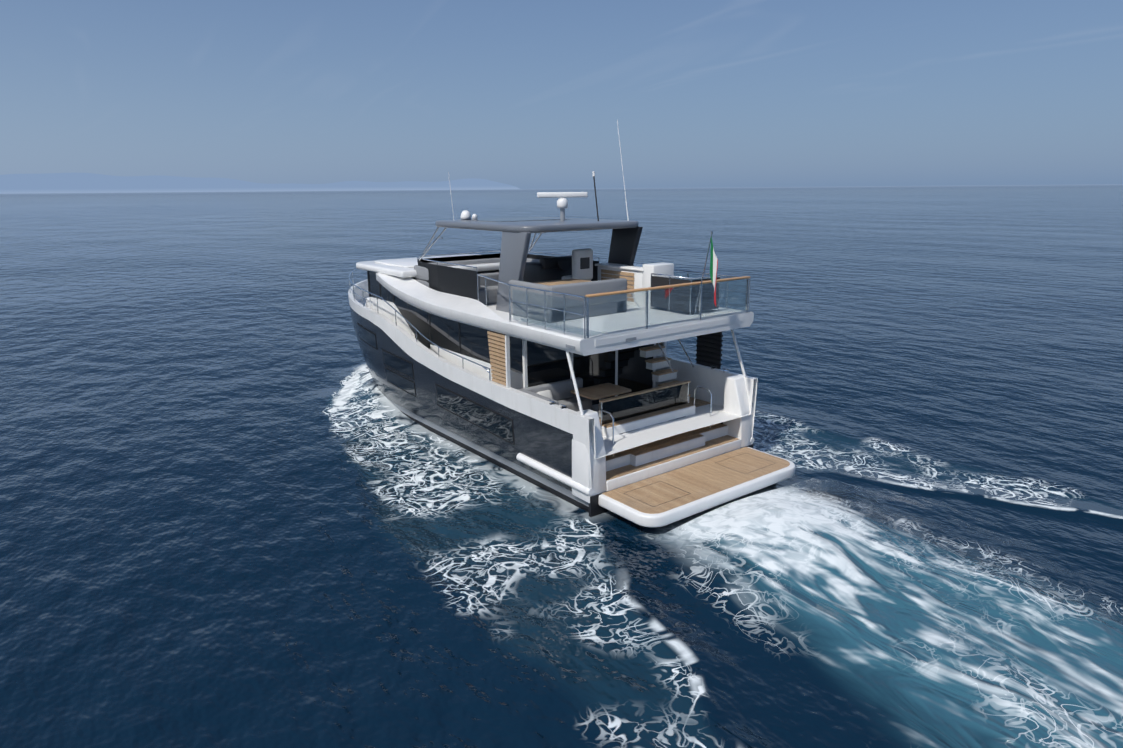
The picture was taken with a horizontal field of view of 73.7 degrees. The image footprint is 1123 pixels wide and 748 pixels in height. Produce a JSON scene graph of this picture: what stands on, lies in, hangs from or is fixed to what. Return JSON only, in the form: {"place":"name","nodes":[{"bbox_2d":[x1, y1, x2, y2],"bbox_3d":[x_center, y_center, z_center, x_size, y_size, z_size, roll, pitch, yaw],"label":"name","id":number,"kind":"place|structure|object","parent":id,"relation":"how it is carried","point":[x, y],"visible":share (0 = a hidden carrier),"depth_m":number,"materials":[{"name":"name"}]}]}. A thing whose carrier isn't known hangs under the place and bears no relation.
{"place":"outdoors","nodes":[
{"label":"outdoors","id":0,"kind":"place"},
{"bbox_2d":[0,173,518,193],"bbox_3d":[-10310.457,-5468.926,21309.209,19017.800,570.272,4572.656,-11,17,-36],"label":"hills","id":1,"kind":"structure","parent":0,"point":[57,183],"depth_m":22563.01,"materials":[{"name":"blue"}]},
{"bbox_2d":[0,184,1122,747],"bbox_3d":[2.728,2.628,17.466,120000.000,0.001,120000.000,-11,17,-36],"label":"sea","id":2,"kind":"structure","parent":0,"point":[216,530],"depth_m":20.86,"materials":[{"name":"blue liquid"}]},
{"bbox_2d":[348,120,794,527],"bbox_3d":[-2.035,-2.615,22.512,5.510,9.232,18.770,-11,17,-36],"label":"yacht","id":3,"kind":"object","parent":2,"relation":"on","point":[566,378],"visible":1,"depth_m":18.28,"materials":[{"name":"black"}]},
{"bbox_2d":[315,364,1122,747],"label":"boat wake","id":4,"kind":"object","parent":2,"relation":"on","point":[863,604],"depth_m":12.07,"materials":[{"name":"white liquid"}]},
{"bbox_2d":[0,0,1122,188],"label":"sky","id":5,"kind":"structure","parent":0,"point":[522,94],"materials":[{"name":"blue"}]}
]}

